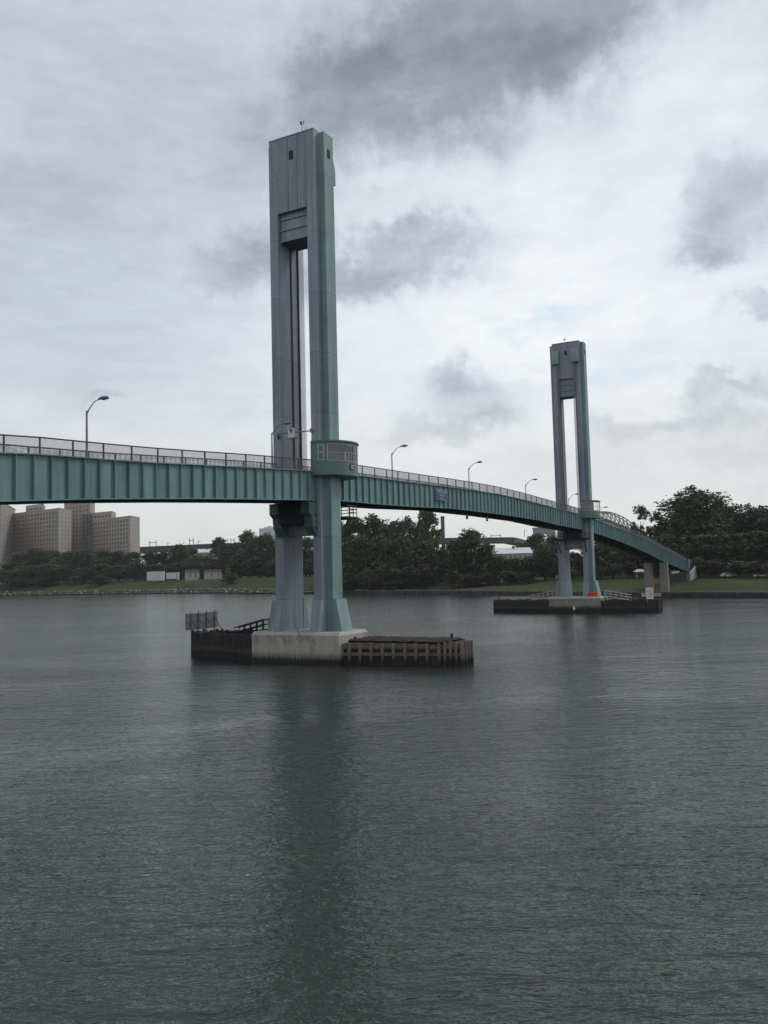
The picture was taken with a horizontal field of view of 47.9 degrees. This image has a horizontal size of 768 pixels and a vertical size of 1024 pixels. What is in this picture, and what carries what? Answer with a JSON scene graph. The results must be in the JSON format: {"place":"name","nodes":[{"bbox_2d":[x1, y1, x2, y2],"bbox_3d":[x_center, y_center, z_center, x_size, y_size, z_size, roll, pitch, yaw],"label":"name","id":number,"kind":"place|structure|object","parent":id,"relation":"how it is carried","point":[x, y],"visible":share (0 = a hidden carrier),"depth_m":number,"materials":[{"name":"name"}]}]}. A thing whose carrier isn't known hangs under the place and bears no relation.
{"place":"outdoors","nodes":[
{"label":"outdoors","id":0,"kind":"place"},
{"bbox_2d":[0,593,767,1023],"bbox_3d":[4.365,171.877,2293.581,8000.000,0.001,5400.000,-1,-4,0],"label":"water","id":1,"kind":"structure","parent":0,"point":[542,819],"depth_m":29.80,"materials":[{"name":"grey liquid"}]},
{"bbox_2d":[191,629,258,661],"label":"timber fender","id":2,"kind":"object","parent":1,"relation":"in","point":[227,645],"visible":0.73,"depth_m":90.41,"materials":[{"name":"wood"}]},
{"bbox_2d":[185,609,224,637],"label":"billboard","id":3,"kind":"object","parent":2,"relation":"on","point":[198,620],"visible":0.86,"depth_m":94.59,"materials":[{"name":"metal"}]},
{"bbox_2d":[233,618,268,634],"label":"gangway","id":4,"kind":"object","parent":2,"relation":"on","point":[262,625],"visible":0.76,"depth_m":89.16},
{"bbox_2d":[252,621,367,664],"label":"concrete pier","id":5,"kind":"structure","parent":1,"relation":"in","point":[302,646],"depth_m":83.26,"materials":[{"name":"concrete"}]},
{"bbox_2d":[268,121,357,631],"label":"lift tower","id":6,"kind":"structure","parent":5,"relation":"on","point":[302,181],"depth_m":87.03,"materials":[{"name":"metal"}]},
{"bbox_2d":[310,440,358,480],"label":"control cabin","id":7,"kind":"object","parent":6,"relation":"on","point":[343,468],"visible":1,"depth_m":84.14,"materials":[{"name":"metal"}]},
{"bbox_2d":[340,475,584,530],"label":"lift span","id":8,"kind":"object","parent":6,"relation":"attached to","point":[365,492],"visible":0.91,"depth_m":114.70,"materials":[{"name":"teal paint"}]},
{"bbox_2d":[358,465,579,513],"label":"railing","id":9,"kind":"object","parent":8,"relation":"on","point":[438,479],"visible":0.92,"depth_m":115.77,"materials":[{"name":"metal"}]},
{"bbox_2d":[342,635,473,665],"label":"timber fender","id":10,"kind":"object","parent":1,"relation":"in","point":[405,650],"visible":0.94,"depth_m":79.52,"materials":[{"name":"brown wood"}]},
{"bbox_2d":[493,599,548,612],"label":"timber fender","id":11,"kind":"object","parent":1,"relation":"in","point":[523,606],"visible":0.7,"depth_m":173.03,"materials":[{"name":"wood"}]},
{"bbox_2d":[547,596,607,612],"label":"concrete pier","id":12,"kind":"structure","parent":1,"relation":"in","point":[576,604],"depth_m":166.70,"materials":[{"name":"beige concrete"}]},
{"bbox_2d":[550,338,600,596],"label":"lift tower","id":13,"kind":"structure","parent":12,"relation":"on","point":[568,365],"depth_m":170.16,"materials":[{"name":"metal"}]},
{"bbox_2d":[580,500,600,518],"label":"control cabin","id":14,"kind":"object","parent":13,"relation":"on","point":[594,513],"visible":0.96,"depth_m":166.46,"materials":[{"name":"metal"}]},
{"bbox_2d":[601,598,662,612],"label":"timber fender","id":15,"kind":"object","parent":1,"relation":"in","point":[614,605],"visible":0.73,"depth_m":162.81,"materials":[{"name":"wood"}]},
{"bbox_3d":[-37.094,7.552,31.925,6.200,14.237,1.800,-4,-5,28],"label":"column pier","id":16,"kind":"object","parent":1,"relation":"in","visible":0},
{"bbox_2d":[0,452,316,504],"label":"approach span","id":17,"kind":"object","parent":16,"relation":"on","point":[30,478],"visible":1,"depth_m":63.79,"materials":[{"name":"teal paint"}]},
{"bbox_2d":[0,444,275,467],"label":"railing","id":18,"kind":"object","parent":17,"relation":"on","point":[80,454],"visible":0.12,"depth_m":68.40,"materials":[{"name":"metal"}]},
{"bbox_2d":[0,434,310,470],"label":"railing","id":19,"kind":"object","parent":17,"relation":"on","point":[133,456],"visible":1,"depth_m":63.92,"materials":[{"name":"metal"}]},
{"bbox_2d":[0,571,767,595],"bbox_3d":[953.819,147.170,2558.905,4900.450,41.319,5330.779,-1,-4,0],"label":"ground","id":20,"kind":"structure","parent":0,"point":[747,581],"depth_m":363.53,"materials":[{"name":"green plant"}]},
{"bbox_2d":[0,505,15,568],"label":"hospital block","id":21,"kind":"structure","parent":20,"relation":"on","point":[6,511],"depth_m":714.13,"materials":[{"name":"beige brick"}]},
{"bbox_2d":[0,569,30,584],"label":"tree","id":22,"kind":"object","parent":20,"relation":"on","point":[9,575],"visible":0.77,"depth_m":600.92,"materials":[{"name":"green plant"}]},
{"bbox_2d":[8,552,29,569],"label":"tree","id":23,"kind":"object","parent":20,"relation":"on","point":[19,556],"visible":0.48,"depth_m":656.84,"materials":[{"name":"green plant"}]},
{"bbox_2d":[18,565,39,583],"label":"tree","id":24,"kind":"object","parent":20,"relation":"on","point":[30,570],"visible":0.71,"depth_m":607.26,"materials":[{"name":"green plant"}]},
{"bbox_2d":[23,548,45,579],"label":"tree","id":25,"kind":"object","parent":20,"relation":"on","point":[35,556],"visible":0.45,"depth_m":660.25,"materials":[{"name":"green plant"}]},
{"bbox_2d":[34,564,63,581],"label":"tree","id":26,"kind":"object","parent":20,"relation":"on","point":[46,571],"visible":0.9,"depth_m":600.50,"materials":[{"name":"green plant"}]},
{"bbox_2d":[38,550,63,581],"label":"tree","id":27,"kind":"object","parent":20,"relation":"on","point":[49,555],"visible":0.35,"depth_m":655.63,"materials":[{"name":"green plant"}]},
{"bbox_2d":[57,551,80,581],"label":"tree","id":28,"kind":"object","parent":20,"relation":"on","point":[66,558],"visible":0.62,"depth_m":657.12,"materials":[{"name":"green plant"}]},
{"bbox_2d":[12,503,139,582],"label":"hospital block","id":29,"kind":"structure","parent":20,"relation":"on","point":[71,527],"depth_m":725.13,"materials":[{"name":"beige brick"}]},
{"bbox_2d":[14,503,135,560],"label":"window","id":30,"kind":"structure","parent":29,"relation":"in","point":[66,503],"depth_m":729.06,"materials":[{"name":"glass"}]},
{"bbox_2d":[71,567,95,582],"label":"tree","id":31,"kind":"object","parent":20,"relation":"on","point":[86,574],"visible":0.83,"depth_m":590.26,"materials":[{"name":"green plant"}]},
{"bbox_2d":[71,549,97,578],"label":"tree","id":32,"kind":"object","parent":20,"relation":"on","point":[84,555],"visible":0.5,"depth_m":658.85,"materials":[{"name":"green plant"}]},
{"bbox_2d":[84,549,114,574],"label":"tree","id":33,"kind":"object","parent":20,"relation":"on","point":[99,554],"visible":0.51,"depth_m":656.03,"materials":[{"name":"green plant"}]},
{"bbox_2d":[101,564,132,581],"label":"tree","id":34,"kind":"object","parent":20,"relation":"on","point":[116,573],"visible":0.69,"depth_m":582.34,"materials":[{"name":"green plant"}]},
{"bbox_2d":[107,550,130,577],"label":"tree","id":35,"kind":"object","parent":20,"relation":"on","point":[116,555],"visible":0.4,"depth_m":655.59,"materials":[{"name":"green plant"}]},
{"bbox_2d":[119,552,145,579],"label":"tree","id":36,"kind":"object","parent":20,"relation":"on","point":[134,556],"visible":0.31,"depth_m":651.72,"materials":[{"name":"green plant"}]},
{"bbox_2d":[119,563,146,580],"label":"tree","id":37,"kind":"object","parent":20,"relation":"on","point":[136,572],"visible":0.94,"depth_m":576.04,"materials":[{"name":"green plant"}]},
{"bbox_2d":[140,550,159,578],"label":"tree","id":38,"kind":"object","parent":20,"relation":"on","point":[148,557],"visible":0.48,"depth_m":605.66,"materials":[{"name":"green plant"}]},
{"bbox_2d":[151,551,176,579],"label":"tree","id":39,"kind":"object","parent":20,"relation":"on","point":[163,557],"visible":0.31,"depth_m":602.09,"materials":[{"name":"green plant"}]},
{"bbox_2d":[0,587,345,595],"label":"riprap rocks","id":40,"kind":"object","parent":20,"relation":"on","point":[215,592],"visible":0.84,"depth_m":500.81,"materials":[{"name":"stone"}]},
{"bbox_2d":[163,563,184,578],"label":"tree","id":41,"kind":"object","parent":20,"relation":"on","point":[173,567],"visible":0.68,"depth_m":568.40,"materials":[{"name":"green plant"}]},
{"bbox_2d":[167,542,189,578],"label":"tree","id":42,"kind":"object","parent":20,"relation":"on","point":[178,552],"visible":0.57,"depth_m":595.61,"materials":[{"name":"green plant"}]},
{"bbox_2d":[180,547,198,569],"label":"tree","id":43,"kind":"object","parent":20,"relation":"on","point":[190,551],"visible":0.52,"depth_m":586.93,"materials":[{"name":"green plant"}]},
{"bbox_2d":[201,559,225,575],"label":"tree","id":44,"kind":"object","parent":20,"relation":"on","point":[217,565],"visible":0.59,"depth_m":557.92,"materials":[{"name":"green plant"}]},
{"bbox_2d":[209,537,227,569],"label":"tree","id":45,"kind":"object","parent":20,"relation":"on","point":[218,545],"visible":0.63,"depth_m":577.14,"materials":[{"name":"green plant"}]},
{"bbox_2d":[220,555,250,577],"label":"tree","id":46,"kind":"object","parent":20,"relation":"on","point":[236,561],"visible":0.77,"depth_m":546.82,"materials":[{"name":"green plant"}]},
{"bbox_2d":[233,529,258,576],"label":"tree","id":47,"kind":"object","parent":20,"relation":"on","point":[246,541],"visible":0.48,"depth_m":561.12,"materials":[{"name":"green plant"}]},
{"bbox_2d":[241,557,273,577],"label":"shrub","id":48,"kind":"object","parent":20,"relation":"on","point":[255,567],"visible":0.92,"depth_m":524.73,"materials":[{"name":"green plant"}]},
{"bbox_2d":[251,532,274,576],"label":"tree","id":49,"kind":"object","parent":20,"relation":"on","point":[267,542],"visible":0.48,"depth_m":552.07,"materials":[{"name":"green plant"}]},
{"bbox_2d":[303,536,313,575],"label":"tree","id":50,"kind":"object","parent":20,"relation":"on","point":[307,541],"visible":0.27,"depth_m":526.15,"materials":[{"name":"green plant"}]},
{"bbox_2d":[140,537,532,555],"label":"railway viaduct","id":51,"kind":"object","parent":20,"relation":"on","point":[441,541],"visible":0.1,"depth_m":902.56,"materials":[{"name":"concrete"}]},
{"bbox_2d":[342,563,358,589],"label":"shrub","id":52,"kind":"object","parent":20,"relation":"on","point":[348,570],"visible":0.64,"depth_m":380.39,"materials":[{"name":"green plant"}]},
{"bbox_2d":[341,539,362,576],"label":"tree","id":53,"kind":"object","parent":20,"relation":"on","point":[346,556],"visible":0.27,"depth_m":391.70,"materials":[{"name":"green plant"}]},
{"bbox_2d":[341,517,364,555],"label":"tree","id":54,"kind":"object","parent":20,"relation":"on","point":[354,526],"visible":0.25,"depth_m":413.12,"materials":[{"name":"green plant"}]},
{"bbox_2d":[346,534,374,587],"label":"tree","id":55,"kind":"object","parent":20,"relation":"on","point":[360,545],"visible":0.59,"depth_m":388.77,"materials":[{"name":"green plant"}]},
{"bbox_2d":[353,568,380,589],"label":"shrub","id":56,"kind":"object","parent":20,"relation":"on","point":[366,574],"visible":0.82,"depth_m":373.62,"materials":[{"name":"green plant"}]},
{"bbox_2d":[358,513,384,567],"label":"tree","id":57,"kind":"object","parent":20,"relation":"on","point":[374,521],"visible":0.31,"depth_m":410.80,"materials":[{"name":"green plant"}]},
{"bbox_2d":[366,535,399,581],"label":"tree","id":58,"kind":"object","parent":20,"relation":"on","point":[381,546],"visible":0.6,"depth_m":384.38,"materials":[{"name":"green plant"}]},
{"bbox_2d":[368,518,398,556],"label":"tree","id":59,"kind":"object","parent":20,"relation":"on","point":[386,529],"visible":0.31,"depth_m":406.63,"materials":[{"name":"green plant"}]},
{"bbox_2d":[374,562,400,588],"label":"shrub","id":60,"kind":"object","parent":20,"relation":"on","point":[387,569],"visible":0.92,"depth_m":367.27,"materials":[{"name":"green plant"}]},
{"bbox_2d":[387,537,417,578],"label":"tree","id":61,"kind":"object","parent":20,"relation":"on","point":[398,544],"visible":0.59,"depth_m":381.10,"materials":[{"name":"green plant"}]},
{"bbox_2d":[389,515,416,553],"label":"tree","id":62,"kind":"object","parent":20,"relation":"on","point":[404,527],"visible":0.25,"depth_m":406.43,"materials":[{"name":"green plant"}]},
{"bbox_2d":[394,566,420,587],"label":"shrub","id":63,"kind":"object","parent":20,"relation":"on","point":[407,571],"visible":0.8,"depth_m":361.23,"materials":[{"name":"green plant"}]},
{"bbox_2d":[401,541,438,581],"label":"tree","id":64,"kind":"object","parent":20,"relation":"on","point":[420,547],"visible":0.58,"depth_m":374.65,"materials":[{"name":"green plant"}]},
{"bbox_2d":[412,564,438,587],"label":"shrub","id":65,"kind":"object","parent":20,"relation":"on","point":[423,573],"visible":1,"depth_m":355.57,"materials":[{"name":"green plant"}]},
{"bbox_2d":[416,511,438,560],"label":"tree","id":66,"kind":"object","parent":20,"relation":"on","point":[428,518],"visible":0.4,"depth_m":397.00,"materials":[{"name":"green plant"}]},
{"bbox_2d":[425,547,451,582],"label":"tree","id":67,"kind":"object","parent":20,"relation":"on","point":[439,560],"visible":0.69,"depth_m":369.19,"materials":[{"name":"green plant"}]},
{"bbox_2d":[440,570,462,587],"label":"shrub","id":68,"kind":"object","parent":20,"relation":"on","point":[454,576],"visible":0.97,"depth_m":339.15,"materials":[{"name":"green plant"}]},
{"bbox_2d":[445,540,470,585],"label":"tree","id":69,"kind":"object","parent":20,"relation":"on","point":[452,559],"visible":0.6,"depth_m":349.37,"materials":[{"name":"green plant"}]},
{"bbox_2d":[450,528,491,584],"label":"tree","id":70,"kind":"object","parent":20,"relation":"on","point":[469,539],"visible":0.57,"depth_m":348.26,"materials":[{"name":"green plant"}]},
{"bbox_2d":[461,562,490,585],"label":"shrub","id":71,"kind":"object","parent":20,"relation":"on","point":[471,567],"visible":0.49,"depth_m":341.86,"materials":[{"name":"green plant"}]},
{"bbox_2d":[473,542,503,582],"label":"tree","id":72,"kind":"object","parent":20,"relation":"on","point":[488,547],"visible":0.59,"depth_m":347.56,"materials":[{"name":"green plant"}]},
{"bbox_2d":[489,556,508,583],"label":"tree","id":73,"kind":"object","parent":20,"relation":"on","point":[499,562],"visible":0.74,"depth_m":343.56,"materials":[{"name":"green plant"}]},
{"bbox_2d":[497,571,519,583],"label":"shrub","id":74,"kind":"object","parent":20,"relation":"on","point":[510,575],"visible":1,"depth_m":329.85,"materials":[{"name":"green plant"}]},
{"bbox_2d":[491,546,532,559],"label":"long building","id":75,"kind":"structure","parent":20,"relation":"on","point":[519,553],"depth_m":470.30,"materials":[{"name":"white metal"}]},
{"bbox_2d":[500,557,524,581],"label":"tree","id":76,"kind":"object","parent":20,"relation":"on","point":[514,564],"visible":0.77,"depth_m":340.98,"materials":[{"name":"green plant"}]},
{"bbox_2d":[519,556,542,578],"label":"tree","id":77,"kind":"object","parent":20,"relation":"on","point":[527,567],"visible":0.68,"depth_m":339.51,"materials":[{"name":"green plant"}]},
{"bbox_2d":[524,533,554,559],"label":"tree","id":78,"kind":"object","parent":20,"relation":"on","point":[535,541],"visible":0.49,"depth_m":556.22,"materials":[{"name":"green plant"}]},
{"bbox_2d":[531,547,557,579],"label":"tree","id":79,"kind":"object","parent":20,"relation":"on","point":[543,551],"visible":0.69,"depth_m":337.44,"materials":[{"name":"green plant"}]},
{"bbox_2d":[541,551,558,579],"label":"tree","id":80,"kind":"object","parent":20,"relation":"on","point":[552,556],"visible":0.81,"depth_m":333.79,"materials":[{"name":"green plant"}]},
{"bbox_2d":[354,589,767,597],"bbox_3d":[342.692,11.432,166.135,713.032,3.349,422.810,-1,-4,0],"label":"seawall","id":81,"kind":"object","parent":20,"relation":"on","point":[721,594],"visible":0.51,"depth_m":259.44,"materials":[{"name":"concrete"}]},
{"bbox_2d":[570,551,583,577],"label":"tree","id":82,"kind":"object","parent":20,"relation":"on","point":[575,559],"visible":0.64,"depth_m":333.34,"materials":[{"name":"green plant"}]},
{"bbox_2d":[594,541,611,573],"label":"tree","id":83,"kind":"object","parent":20,"relation":"on","point":[600,549],"visible":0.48,"depth_m":332.81,"materials":[{"name":"green plant"}]},
{"bbox_2d":[571,511,639,549],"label":"arch bridge","id":84,"kind":"structure","parent":20,"relation":"on","point":[607,513],"depth_m":1398.75,"materials":[{"name":"metal"}]},
{"bbox_2d":[601,546,624,574],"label":"tree","id":85,"kind":"object","parent":20,"relation":"on","point":[613,557],"visible":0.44,"depth_m":328.80,"materials":[{"name":"green plant"}]},
{"bbox_2d":[618,562,639,577],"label":"shrub","id":86,"kind":"object","parent":20,"relation":"on","point":[627,567],"visible":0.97,"depth_m":306.33,"materials":[{"name":"green plant"}]},
{"bbox_2d":[629,504,655,568],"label":"tree","id":87,"kind":"object","parent":20,"relation":"on","point":[641,511],"visible":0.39,"depth_m":324.62,"materials":[{"name":"green plant"}]},
{"bbox_2d":[641,561,669,597],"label":"column pier","id":88,"kind":"structure","parent":20,"relation":"on","point":[649,577],"depth_m":235.17,"materials":[{"name":"concrete"}]},
{"bbox_2d":[569,519,687,571],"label":"approach span","id":89,"kind":"object","parent":88,"relation":"on","point":[640,548],"visible":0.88,"depth_m":211.20,"materials":[{"name":"teal paint"}]},
{"bbox_2d":[596,516,686,560],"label":"railing","id":90,"kind":"object","parent":89,"relation":"on","point":[628,529],"visible":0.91,"depth_m":211.31,"materials":[{"name":"metal"}]},
{"bbox_2d":[646,510,665,542],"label":"tree","id":91,"kind":"object","parent":20,"relation":"on","point":[657,517],"visible":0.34,"depth_m":321.31,"materials":[{"name":"green plant"}]},
{"bbox_2d":[656,534,686,572],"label":"tree","id":92,"kind":"object","parent":20,"relation":"on","point":[667,540],"visible":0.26,"depth_m":300.76,"materials":[{"name":"green plant"}]},
{"bbox_2d":[664,514,693,547],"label":"tree","id":93,"kind":"object","parent":20,"relation":"on","point":[678,520],"visible":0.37,"depth_m":310.69,"materials":[{"name":"green plant"}]},
{"bbox_2d":[670,559,697,582],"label":"bridge abutment","id":94,"kind":"object","parent":20,"relation":"on","point":[676,576],"visible":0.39,"depth_m":267.53,"materials":[{"name":"concrete"}]},
{"bbox_2d":[675,534,710,572],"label":"tree","id":95,"kind":"object","parent":20,"relation":"on","point":[687,551],"visible":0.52,"depth_m":294.29,"materials":[{"name":"green plant"}]},
{"bbox_2d":[683,557,708,576],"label":"shrub","id":96,"kind":"object","parent":20,"relation":"on","point":[698,563],"visible":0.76,"depth_m":279.88,"materials":[{"name":"green plant"}]},
{"bbox_2d":[653,485,742,571],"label":"tree","id":97,"kind":"object","parent":20,"relation":"on","point":[698,515],"visible":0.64,"depth_m":314.19,"materials":[{"name":"green plant"}]},
{"bbox_2d":[688,532,733,571],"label":"tree","id":98,"kind":"object","parent":20,"relation":"on","point":[708,539],"visible":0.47,"depth_m":291.80,"materials":[{"name":"green plant"}]},
{"bbox_2d":[703,559,728,576],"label":"shrub","id":99,"kind":"object","parent":20,"relation":"on","point":[716,566],"visible":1,"depth_m":274.34,"materials":[{"name":"green plant"}]},
{"bbox_2d":[713,532,749,572],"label":"tree","id":100,"kind":"object","parent":20,"relation":"on","point":[730,539],"visible":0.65,"depth_m":285.46,"materials":[{"name":"green plant"}]},
{"bbox_2d":[710,503,753,530],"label":"tree","id":101,"kind":"object","parent":20,"relation":"on","point":[728,510],"visible":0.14,"depth_m":327.26,"materials":[{"name":"green plant"}]},
{"bbox_2d":[727,561,748,576],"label":"shrub","id":102,"kind":"object","parent":20,"relation":"on","point":[734,567],"visible":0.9,"depth_m":268.93,"materials":[{"name":"green plant"}]},
{"bbox_2d":[725,503,766,559],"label":"tree","id":103,"kind":"object","parent":20,"relation":"on","point":[741,520],"visible":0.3,"depth_m":320.52,"materials":[{"name":"green plant"}]},
{"bbox_2d":[731,530,767,569],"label":"tree","id":104,"kind":"object","parent":20,"relation":"on","point":[749,551],"visible":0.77,"depth_m":279.31,"materials":[{"name":"green plant"}]},
{"bbox_2d":[741,560,767,577],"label":"shrub","id":105,"kind":"object","parent":20,"relation":"on","point":[754,565],"visible":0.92,"depth_m":262.04,"materials":[{"name":"green plant"}]},
{"bbox_2d":[746,505,767,533],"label":"tree","id":106,"kind":"object","parent":20,"relation":"on","point":[761,523],"visible":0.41,"depth_m":310.29,"materials":[{"name":"green plant"}]},
{"bbox_2d":[0,0,767,564],"label":"sky","id":107,"kind":"structure","parent":0,"point":[515,179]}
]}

